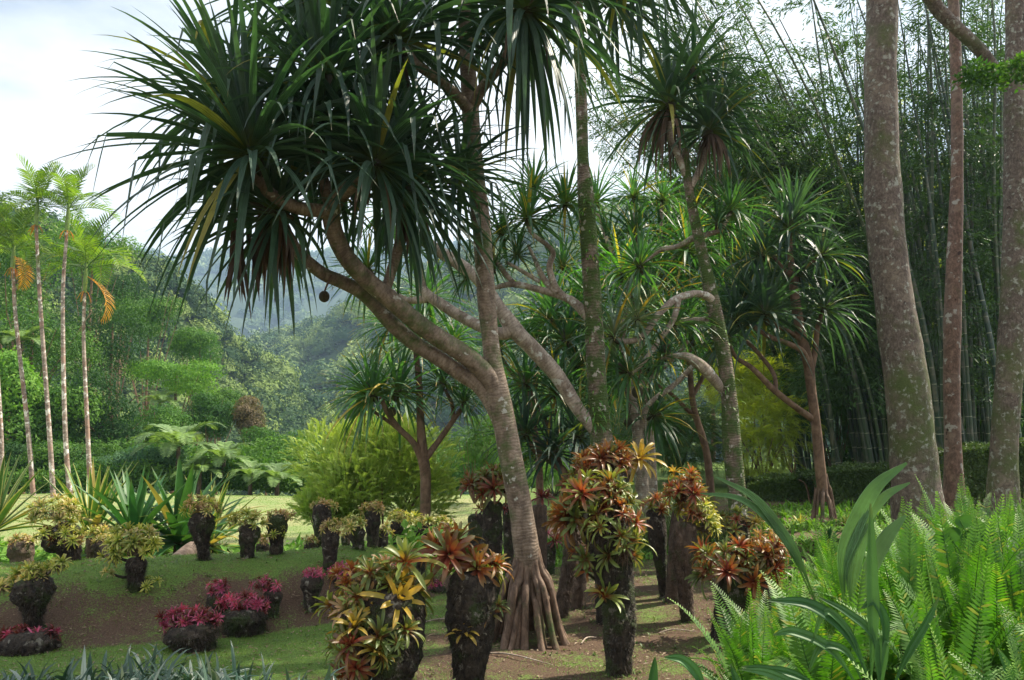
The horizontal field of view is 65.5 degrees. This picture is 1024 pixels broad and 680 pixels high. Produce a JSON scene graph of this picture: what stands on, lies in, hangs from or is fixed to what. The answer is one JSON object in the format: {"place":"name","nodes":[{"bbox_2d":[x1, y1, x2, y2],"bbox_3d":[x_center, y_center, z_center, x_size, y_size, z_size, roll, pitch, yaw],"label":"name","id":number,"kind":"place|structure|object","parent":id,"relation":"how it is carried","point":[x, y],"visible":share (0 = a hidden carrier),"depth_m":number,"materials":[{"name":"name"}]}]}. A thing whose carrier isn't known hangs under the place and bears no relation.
{"place":"outdoors","nodes":[
{"label":"outdoors","id":0,"kind":"place"},
{"bbox_2d":[123,292,270,492],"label":"hill","id":1,"kind":"structure","parent":0,"point":[187,320],"depth_m":230.05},
{"bbox_2d":[0,193,396,495],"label":"forest","id":2,"kind":"object","parent":1,"relation":"on","point":[268,380],"visible":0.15,"depth_m":214.90,"materials":[{"name":"green plant"}]},
{"bbox_2d":[108,243,456,338],"bbox_3d":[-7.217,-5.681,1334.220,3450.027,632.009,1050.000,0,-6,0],"label":"hill","id":3,"kind":"structure","parent":0,"point":[236,319],"depth_m":1390.27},
{"bbox_2d":[70,224,466,333],"bbox_3d":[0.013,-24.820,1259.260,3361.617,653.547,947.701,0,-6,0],"label":"forest","id":4,"kind":"object","parent":3,"relation":"on","point":[254,322],"visible":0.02,"depth_m":1424.64,"materials":[{"name":"green plant"}]},
{"bbox_2d":[0,0,1004,257],"label":"sky","id":5,"kind":"structure","parent":0,"point":[42,42],"materials":[{"name":"white"}]},
{"bbox_2d":[0,462,1020,679],"bbox_3d":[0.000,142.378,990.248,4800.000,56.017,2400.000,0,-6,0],"label":"ground","id":6,"kind":"structure","parent":0,"point":[109,632],"depth_m":8.10,"materials":[{"name":"plant"}]},
{"bbox_2d":[0,205,54,495],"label":"palm tree","id":7,"kind":"object","parent":6,"relation":"on","point":[15,222],"visible":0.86,"depth_m":36.34,"materials":[{"name":"green plant"}]},
{"bbox_2d":[0,345,55,443],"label":"jungle tree","id":8,"kind":"object","parent":6,"relation":"on","point":[11,394],"visible":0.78,"depth_m":46.33,"materials":[{"name":"green plant"}]},
{"bbox_2d":[0,622,61,656],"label":"planted stump","id":9,"kind":"object","parent":6,"relation":"on","point":[23,640],"visible":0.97,"depth_m":7.24,"materials":[{"name":"plant"}]},
{"bbox_2d":[0,554,73,627],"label":"planted stump","id":10,"kind":"object","parent":6,"relation":"on","point":[32,592],"visible":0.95,"depth_m":7.61,"materials":[{"name":"wood"}]},
{"bbox_2d":[0,153,85,496],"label":"palm tree","id":11,"kind":"object","parent":6,"relation":"on","point":[42,176],"visible":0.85,"depth_m":35.41,"materials":[{"name":"green plant"}]},
{"bbox_2d":[0,452,88,531],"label":"agave plant","id":12,"kind":"object","parent":6,"relation":"on","point":[7,505],"visible":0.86,"depth_m":10.46,"materials":[{"name":"green plant"}]},
{"bbox_2d":[0,209,92,438],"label":"jungle tree","id":13,"kind":"object","parent":6,"relation":"on","point":[6,264],"visible":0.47,"depth_m":58.96,"materials":[{"name":"green plant"}]},
{"bbox_2d":[0,296,106,493],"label":"jungle tree","id":14,"kind":"object","parent":6,"relation":"on","point":[32,355],"visible":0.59,"depth_m":52.78,"materials":[{"name":"green plant"}]},
{"bbox_2d":[24,493,85,560],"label":"planted stump","id":15,"kind":"object","parent":6,"relation":"on","point":[62,537],"visible":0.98,"depth_m":9.09,"materials":[{"name":"green plant"}]},
{"bbox_2d":[3,379,110,493],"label":"jungle tree","id":16,"kind":"object","parent":6,"relation":"on","point":[73,404],"visible":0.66,"depth_m":47.12,"materials":[{"name":"green plant"}]},
{"bbox_2d":[13,161,122,494],"bbox_3d":[-20.152,-0.573,35.073,4.548,15.230,4.074,0,-6,0],"label":"palm tree","id":17,"kind":"object","parent":6,"relation":"on","point":[70,192],"visible":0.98,"depth_m":35.40,"materials":[{"name":"green plant"}]},
{"bbox_2d":[16,439,122,492],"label":"jungle tree","id":18,"kind":"object","parent":6,"relation":"on","point":[77,450],"visible":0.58,"depth_m":43.25,"materials":[{"name":"green plant"}]},
{"bbox_2d":[22,210,147,479],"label":"palm tree","id":19,"kind":"object","parent":6,"relation":"on","point":[82,243],"visible":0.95,"depth_m":37.30,"materials":[{"name":"green plant"}]},
{"bbox_2d":[15,460,173,553],"bbox_3d":[-6.382,2.743,12.221,2.808,1.863,2.762,0,-6,0],"label":"agave plant","id":20,"kind":"object","parent":6,"relation":"on","point":[88,502],"visible":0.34,"depth_m":12.00,"materials":[{"name":"green plant"}]},
{"bbox_2d":[50,210,144,492],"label":"jungle tree","id":21,"kind":"object","parent":6,"relation":"on","point":[104,244],"visible":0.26,"depth_m":67.10,"materials":[{"name":"green plant"}]},
{"bbox_2d":[45,283,160,434],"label":"jungle tree","id":22,"kind":"object","parent":6,"relation":"on","point":[114,322],"visible":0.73,"depth_m":59.45,"materials":[{"name":"green plant"}]},
{"bbox_2d":[59,368,147,449],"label":"jungle tree","id":23,"kind":"object","parent":6,"relation":"on","point":[115,427],"visible":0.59,"depth_m":49.00,"materials":[{"name":"green plant"}]},
{"bbox_2d":[70,269,157,439],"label":"jungle tree","id":24,"kind":"object","parent":6,"relation":"on","point":[127,283],"visible":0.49,"depth_m":79.94,"materials":[{"name":"green plant"}]},
{"bbox_2d":[38,461,216,556],"bbox_3d":[-5.571,2.675,11.659,2.408,1.767,2.291,6,-9,-40],"label":"agave plant","id":25,"kind":"object","parent":6,"relation":"on","point":[134,511],"visible":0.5,"depth_m":11.70,"materials":[{"name":"green plant"}]},
{"bbox_2d":[95,521,164,592],"bbox_3d":[-4.023,2.289,8.386,0.636,0.751,0.524,-4,-7,29],"label":"planted stump","id":26,"kind":"object","parent":6,"relation":"on","point":[135,568],"visible":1,"depth_m":8.33,"materials":[{"name":"green plant"}]},
{"bbox_2d":[101,294,184,431],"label":"jungle tree","id":27,"kind":"object","parent":6,"relation":"on","point":[164,310],"visible":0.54,"depth_m":71.79,"materials":[{"name":"green plant"}]},
{"bbox_2d":[94,443,191,472],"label":"jungle tree","id":28,"kind":"object","parent":6,"relation":"on","point":[150,452],"visible":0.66,"depth_m":42.81,"materials":[{"name":"green plant"}]},
{"bbox_2d":[121,401,197,448],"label":"jungle tree","id":29,"kind":"object","parent":6,"relation":"on","point":[166,416],"visible":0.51,"depth_m":53.12,"materials":[{"name":"green plant"}]},
{"bbox_2d":[82,456,265,556],"bbox_3d":[-5.109,2.808,12.203,2.966,2.079,3.112,4,-8,-30],"label":"agave plant","id":30,"kind":"object","parent":6,"relation":"on","point":[177,542],"visible":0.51,"depth_m":12.21,"materials":[{"name":"green plant"}]},
{"bbox_2d":[121,357,229,493],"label":"jungle tree","id":31,"kind":"object","parent":6,"relation":"on","point":[191,377],"visible":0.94,"depth_m":61.00,"materials":[{"name":"green plant"}]},
{"bbox_2d":[126,421,227,469],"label":"tree fern","id":32,"kind":"object","parent":6,"relation":"on","point":[176,437],"visible":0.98,"depth_m":42.06,"materials":[{"name":"green plant"}]},
{"bbox_2d":[0,639,371,679],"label":"spiky ground cover","id":33,"kind":"object","parent":6,"relation":"on","point":[88,673],"visible":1,"depth_m":5.61,"materials":[{"name":"plant"}]},
{"bbox_2d":[155,602,224,653],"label":"planted stump","id":34,"kind":"object","parent":6,"relation":"on","point":[191,631],"visible":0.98,"depth_m":7.28,"materials":[{"name":"red plant"}]},
{"bbox_2d":[166,323,223,452],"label":"jungle tree","id":35,"kind":"object","parent":6,"relation":"on","point":[194,344],"visible":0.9,"depth_m":77.46,"materials":[{"name":"green plant"}]},
{"bbox_2d":[178,493,223,560],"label":"planted stump","id":36,"kind":"object","parent":6,"relation":"on","point":[201,527],"visible":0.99,"depth_m":9.14,"materials":[{"name":"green plant"}]},
{"bbox_2d":[186,391,236,455],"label":"jungle tree","id":37,"kind":"object","parent":6,"relation":"on","point":[203,412],"visible":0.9,"depth_m":57.24,"materials":[{"name":"green plant"}]},
{"bbox_2d":[153,475,276,554],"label":"agave plant","id":38,"kind":"object","parent":6,"relation":"on","point":[216,538],"visible":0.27,"depth_m":12.95,"materials":[{"name":"green plant"}]},
{"bbox_2d":[183,441,259,493],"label":"tree fern","id":39,"kind":"object","parent":6,"relation":"on","point":[227,450],"visible":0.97,"depth_m":41.23,"materials":[{"name":"green plant"}]},
{"bbox_2d":[213,586,270,637],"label":"planted stump","id":40,"kind":"object","parent":6,"relation":"on","point":[249,617],"visible":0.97,"depth_m":7.88,"materials":[{"name":"pink plant"}]},
{"bbox_2d":[225,506,270,558],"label":"planted stump","id":41,"kind":"object","parent":6,"relation":"on","point":[249,535],"visible":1,"depth_m":9.32,"materials":[{"name":"green plant"}]},
{"bbox_2d":[230,395,268,443],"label":"jungle tree","id":42,"kind":"object","parent":6,"relation":"on","point":[248,414],"visible":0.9,"depth_m":59.05,"materials":[{"name":"brown plant"}]},
{"bbox_2d":[0,519,504,577],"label":"leafy ground plants","id":43,"kind":"object","parent":6,"relation":"on","point":[42,555],"visible":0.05,"depth_m":11.55,"materials":[{"name":"green plant"}]},
{"bbox_2d":[262,508,296,554],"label":"planted stump","id":44,"kind":"object","parent":6,"relation":"on","point":[278,527],"visible":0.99,"depth_m":9.61,"materials":[{"name":"wood"}]},
{"bbox_2d":[4,431,571,494],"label":"undergrowth","id":45,"kind":"object","parent":6,"relation":"on","point":[269,455],"visible":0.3,"depth_m":42.07,"materials":[{"name":"green plant"}]},
{"bbox_2d":[300,564,325,612],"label":"planted stump","id":46,"kind":"object","parent":6,"relation":"on","point":[312,583],"visible":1,"depth_m":8.52,"materials":[{"name":"wood"}]},
{"bbox_2d":[285,469,368,529],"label":"yellow green bush","id":47,"kind":"object","parent":6,"relation":"on","point":[308,494],"visible":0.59,"depth_m":17.85,"materials":[{"name":"green plant"}]},
{"bbox_2d":[318,517,341,570],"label":"planted stump","id":48,"kind":"object","parent":6,"relation":"on","point":[330,537],"visible":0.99,"depth_m":9.24,"materials":[{"name":"wood"}]},
{"bbox_2d":[38,0,643,650],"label":"screw pine","id":49,"kind":"object","parent":6,"relation":"on","point":[322,134],"visible":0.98,"depth_m":7.09,"materials":[{"name":"green plant"}]},
{"bbox_2d":[278,409,467,525],"bbox_3d":[-3.140,3.303,18.832,4.210,3.503,4.454,5,-8,-35],"label":"yellow green bush","id":50,"kind":"object","parent":6,"relation":"on","point":[380,467],"visible":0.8,"depth_m":18.10,"materials":[{"name":"green plant"}]},
{"bbox_2d":[309,535,448,679],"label":"planted stump","id":51,"kind":"object","parent":6,"relation":"on","point":[381,625],"visible":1,"depth_m":5.86,"materials":[{"name":"green plant"}]},
{"bbox_2d":[10,545,755,679],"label":"weeds","id":52,"kind":"object","parent":6,"relation":"on","point":[593,620],"visible":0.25,"depth_m":8.26,"materials":[{"name":"green plant"}]},
{"bbox_2d":[312,253,488,515],"bbox_3d":[-2.063,1.128,15.508,3.751,6.311,3.120,0,-6,0],"label":"screw pine","id":53,"kind":"object","parent":6,"relation":"on","point":[370,386],"visible":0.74,"depth_m":15.33,"materials":[{"name":"green plant"}]},
{"bbox_2d":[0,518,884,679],"bbox_3d":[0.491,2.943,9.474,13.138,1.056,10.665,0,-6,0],"label":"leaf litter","id":54,"kind":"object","parent":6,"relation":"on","point":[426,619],"visible":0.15,"depth_m":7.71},
{"bbox_2d":[411,518,513,679],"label":"planted stump","id":55,"kind":"object","parent":6,"relation":"on","point":[473,603],"visible":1,"depth_m":6.16,"materials":[{"name":"wood"}]},
{"bbox_2d":[445,412,499,503],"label":"leafy bush","id":56,"kind":"object","parent":6,"relation":"on","point":[472,453],"visible":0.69,"depth_m":31.35,"materials":[{"name":"green plant"}]},
{"bbox_2d":[457,461,506,598],"bbox_3d":[-0.286,2.280,9.348,0.726,1.719,0.693,0,-6,0],"label":"planted stump","id":57,"kind":"object","parent":6,"relation":"on","point":[487,482],"visible":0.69,"depth_m":9.32,"materials":[{"name":"wood"}]},
{"bbox_2d":[326,0,741,466],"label":"screw pine","id":58,"kind":"object","parent":6,"relation":"on","point":[595,420],"visible":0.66,"depth_m":10.47,"materials":[{"name":"green plant"}]},
{"bbox_2d":[463,227,612,503],"bbox_3d":[0.601,0.942,17.233,3.992,7.164,2.919,0,-6,0],"label":"screw pine","id":59,"kind":"object","parent":6,"relation":"on","point":[563,253],"visible":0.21,"depth_m":17.15,"materials":[{"name":"green plant"}]},
{"bbox_2d":[467,258,637,495],"bbox_3d":[0.793,1.235,14.844,3.331,5.750,4.168,0,-6,0],"label":"screw pine","id":60,"kind":"object","parent":6,"relation":"on","point":[551,442],"visible":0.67,"depth_m":14.38,"materials":[{"name":"green plant"}]},
{"bbox_2d":[541,500,581,618],"bbox_3d":[0.566,2.378,8.659,0.489,1.378,0.466,0,-6,0],"label":"planted stump","id":61,"kind":"object","parent":6,"relation":"on","point":[566,581],"visible":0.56,"depth_m":8.60,"materials":[{"name":"wood"}]},
{"bbox_2d":[109,498,1022,596],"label":"weeds","id":62,"kind":"object","parent":6,"relation":"on","point":[809,523],"visible":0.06,"depth_m":13.38,"materials":[{"name":"green plant"}]},
{"bbox_2d":[545,464,656,676],"bbox_3d":[0.730,1.948,6.681,0.895,1.786,0.818,0,-6,0],"label":"planted stump","id":63,"kind":"object","parent":6,"relation":"on","point":[602,518],"visible":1,"depth_m":6.58,"materials":[{"name":"green plant"}]},
{"bbox_2d":[555,436,666,625],"bbox_3d":[1.046,2.017,8.417,1.198,2.012,0.650,0,-6,0],"label":"planted stump","id":64,"kind":"object","parent":6,"relation":"on","point":[599,456],"visible":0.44,"depth_m":8.40,"materials":[{"name":"red plant"}]},
{"bbox_2d":[541,197,748,526],"bbox_3d":[2.697,0.490,15.837,4.560,7.020,3.397,2,-7,-18],"label":"screw pine","id":65,"kind":"object","parent":6,"relation":"on","point":[636,421],"visible":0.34,"depth_m":15.49,"materials":[{"name":"green plant"}]},
{"bbox_2d":[558,159,741,504],"bbox_3d":[3.225,-0.032,18.246,4.734,8.368,2.806,0,-6,0],"label":"screw pine","id":66,"kind":"object","parent":6,"relation":"on","point":[634,193],"visible":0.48,"depth_m":18.31,"materials":[{"name":"green plant"}]},
{"bbox_2d":[638,491,672,598],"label":"planted stump","id":67,"kind":"object","parent":6,"relation":"on","point":[657,534],"visible":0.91,"depth_m":9.51,"materials":[{"name":"wood"}]},
{"bbox_2d":[611,379,724,486],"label":"leafy bush","id":68,"kind":"object","parent":6,"relation":"on","point":[691,439],"visible":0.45,"depth_m":23.25,"materials":[{"name":"green plant"}]},
{"bbox_2d":[552,0,794,544],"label":"screw pine","id":69,"kind":"object","parent":6,"relation":"on","point":[663,124],"visible":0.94,"depth_m":12.57,"materials":[{"name":"green plant"}]},
{"bbox_2d":[664,466,701,603],"bbox_3d":[2.042,2.307,9.381,0.419,1.666,0.467,6,-9,-44],"label":"planted stump","id":70,"kind":"object","parent":6,"relation":"on","point":[671,592],"visible":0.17,"depth_m":9.31,"materials":[{"name":"wood"}]},
{"bbox_2d":[660,462,723,622],"bbox_3d":[1.937,2.176,8.509,0.692,1.739,0.545,0,-6,0],"label":"planted stump","id":71,"kind":"object","parent":6,"relation":"on","point":[684,533],"visible":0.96,"depth_m":8.43,"materials":[{"name":"brown plant"}]},
{"bbox_2d":[606,194,782,505],"bbox_3d":[4.148,0.179,17.734,4.659,7.387,3.308,0,-6,0],"label":"screw pine","id":72,"kind":"object","parent":6,"relation":"on","point":[693,391],"visible":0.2,"depth_m":17.45,"materials":[{"name":"green plant"}]},
{"bbox_2d":[549,33,873,469],"bbox_3d":[7.536,-3.141,28.702,14.201,16.205,6.858,0,-6,0],"label":"bamboo clump","id":73,"kind":"object","parent":6,"relation":"on","point":[768,352],"visible":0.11,"depth_m":28.02,"materials":[{"name":"green plant"}]},
{"bbox_2d":[648,585,785,679],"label":"sword fern","id":74,"kind":"object","parent":6,"relation":"on","point":[741,655],"visible":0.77,"depth_m":5.10,"materials":[{"name":"green plant"}]},
{"bbox_2d":[666,588,792,679],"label":"sword fern","id":75,"kind":"object","parent":6,"relation":"on","point":[743,641],"visible":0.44,"depth_m":5.44,"materials":[{"name":"green plant"}]},
{"bbox_2d":[677,350,795,477],"bbox_3d":[7.367,2.419,25.914,3.831,4.349,3.506,1,-7,-12],"label":"leafy bush","id":76,"kind":"object","parent":6,"relation":"on","point":[750,378],"visible":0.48,"depth_m":25.48,"materials":[{"name":"green plant"}]},
{"bbox_2d":[684,529,793,640],"bbox_3d":[2.227,2.411,7.751,1.068,1.126,0.780,0,-6,0],"label":"planted stump","id":77,"kind":"object","parent":6,"relation":"on","point":[737,578],"visible":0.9,"depth_m":7.66,"materials":[{"name":"red plant"}]},
{"bbox_2d":[715,505,765,553],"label":"planted stump","id":78,"kind":"object","parent":6,"relation":"on","point":[735,526],"visible":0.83,"depth_m":10.51,"materials":[{"name":"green plant"}]},
{"bbox_2d":[700,476,815,600],"bbox_3d":[1.568,1.268,5.079,0.722,0.796,0.027,0,-6,0],"label":"ribbed leaf plant","id":79,"kind":"object","parent":6,"relation":"on","point":[760,507],"visible":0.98,"depth_m":5.10,"materials":[{"name":"plant"}]},
{"bbox_2d":[713,385,826,479],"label":"leafy bush","id":80,"kind":"object","parent":6,"relation":"on","point":[772,439],"visible":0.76,"depth_m":22.68,"materials":[{"name":"green plant"}]},
{"bbox_2d":[745,471,814,501],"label":"clipped hedge","id":81,"kind":"object","parent":6,"relation":"on","point":[771,486],"visible":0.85,"depth_m":18.45,"materials":[{"name":"green plant"}]},
{"bbox_2d":[682,164,878,522],"bbox_3d":[4.988,-0.066,14.422,3.964,6.766,3.278,0,-6,0],"label":"screw pine","id":82,"kind":"object","parent":6,"relation":"on","point":[766,300],"visible":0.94,"depth_m":14.54,"materials":[{"name":"green plant"}]},
{"bbox_2d":[599,0,976,465],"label":"bamboo clump","id":83,"kind":"object","parent":6,"relation":"on","point":[854,373],"visible":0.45,"depth_m":22.96,"materials":[{"name":"green plant"}]},
{"bbox_2d":[754,569,866,679],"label":"sword fern","id":84,"kind":"object","parent":6,"relation":"on","point":[824,663],"visible":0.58,"depth_m":3.86,"materials":[{"name":"plant"}]},
{"bbox_2d":[751,569,911,679],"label":"sword fern","id":85,"kind":"object","parent":6,"relation":"on","point":[821,630],"visible":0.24,"depth_m":4.57,"materials":[{"name":"green plant"}]},
{"bbox_2d":[648,648,1014,679],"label":"strap leaf plant","id":86,"kind":"object","parent":6,"relation":"on","point":[690,666],"visible":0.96,"depth_m":3.27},
{"bbox_2d":[776,344,888,466],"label":"leafy bush","id":87,"kind":"object","parent":6,"relation":"on","point":[843,434],"visible":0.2,"depth_m":24.70,"materials":[{"name":"green plant"}]},
{"bbox_2d":[741,504,938,679],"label":"strap leaf plant","id":88,"kind":"object","parent":6,"relation":"on","point":[879,646],"visible":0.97,"depth_m":3.38,"materials":[{"name":"plant"}]},
{"bbox_2d":[795,459,890,506],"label":"clipped hedge","id":89,"kind":"object","parent":6,"relation":"on","point":[849,480],"visible":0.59,"depth_m":17.23,"materials":[{"name":"green plant"}]},
{"bbox_2d":[722,0,1004,464],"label":"bamboo clump","id":90,"kind":"object","parent":6,"relation":"on","point":[853,162],"visible":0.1,"depth_m":26.31,"materials":[{"name":"green plant"}]},
{"bbox_2d":[779,499,962,674],"bbox_3d":[2.389,1.429,4.632,1.329,0.963,1.238,0,-6,0],"label":"sword fern","id":91,"kind":"object","parent":6,"relation":"on","point":[902,568],"visible":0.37,"depth_m":4.76,"materials":[{"name":"plant"}]},
{"bbox_2d":[837,462,909,626],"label":"ribbed leaf plant","id":92,"kind":"object","parent":6,"relation":"on","point":[852,545],"visible":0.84,"depth_m":4.20,"materials":[{"name":"plant"}]},
{"bbox_2d":[757,0,1023,492],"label":"bamboo clump","id":93,"kind":"object","parent":6,"relation":"on","point":[932,266],"visible":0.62,"depth_m":20.76,"materials":[{"name":"green plant"}]},
{"bbox_2d":[863,0,948,536],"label":"smooth barked tree","id":94,"kind":"object","parent":6,"relation":"on","point":[910,423],"visible":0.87,"depth_m":12.57,"materials":[{"name":"brown plant"}]},
{"bbox_2d":[830,515,1023,675],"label":"sword fern","id":95,"kind":"object","parent":6,"relation":"on","point":[947,638],"visible":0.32,"depth_m":4.34,"materials":[{"name":"green plant"}]},
{"bbox_2d":[837,550,1023,679],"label":"sword fern","id":96,"kind":"object","parent":6,"relation":"on","point":[965,641],"visible":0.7,"depth_m":3.51,"materials":[{"name":"plant"}]},
{"bbox_2d":[843,0,1023,442],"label":"bamboo clump","id":97,"kind":"object","parent":6,"relation":"on","point":[990,365],"visible":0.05,"depth_m":26.34,"materials":[{"name":"green plant"}]},
{"bbox_2d":[943,0,966,514],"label":"smooth barked tree","id":98,"kind":"object","parent":6,"relation":"on","point":[953,470],"visible":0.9,"depth_m":15.59,"materials":[{"name":"brown plant"}]},
{"bbox_2d":[899,0,1023,487],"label":"bamboo clump","id":99,"kind":"object","parent":6,"relation":"on","point":[988,30],"visible":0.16,"depth_m":22.64,"materials":[{"name":"green plant"}]},
{"bbox_2d":[911,492,1023,624],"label":"sword fern","id":100,"kind":"object","parent":6,"relation":"on","point":[954,568],"visible":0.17,"depth_m":5.02,"materials":[{"name":"green plant"}]},
{"bbox_2d":[922,0,1023,521],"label":"smooth barked tree","id":101,"kind":"object","parent":6,"relation":"on","point":[1003,477],"visible":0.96,"depth_m":14.55,"materials":[{"name":"brown plant"}]},
{"bbox_2d":[929,494,1023,626],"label":"sword fern","id":102,"kind":"object","parent":6,"relation":"on","point":[1014,585],"visible":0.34,"depth_m":4.83,"materials":[{"name":"plant"}]},
{"bbox_2d":[937,437,1023,507],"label":"clipped hedge","id":103,"kind":"object","parent":6,"relation":"on","point":[975,454],"visible":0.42,"depth_m":16.63,"materials":[{"name":"green plant"}]},
{"bbox_2d":[938,535,1023,679],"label":"sword fern","id":104,"kind":"object","parent":6,"relation":"on","point":[996,660],"visible":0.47,"depth_m":4.03,"materials":[{"name":"green plant"}]},
{"bbox_2d":[303,210,989,461],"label":"hill","id":105,"kind":"structure","parent":0,"point":[342,344],"depth_m":349.26,"materials":[{"name":"plant"}]},
{"bbox_2d":[242,152,998,494],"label":"forest","id":106,"kind":"object","parent":105,"relation":"on","point":[320,334],"visible":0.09,"depth_m":410.76,"materials":[{"name":"green plant"}]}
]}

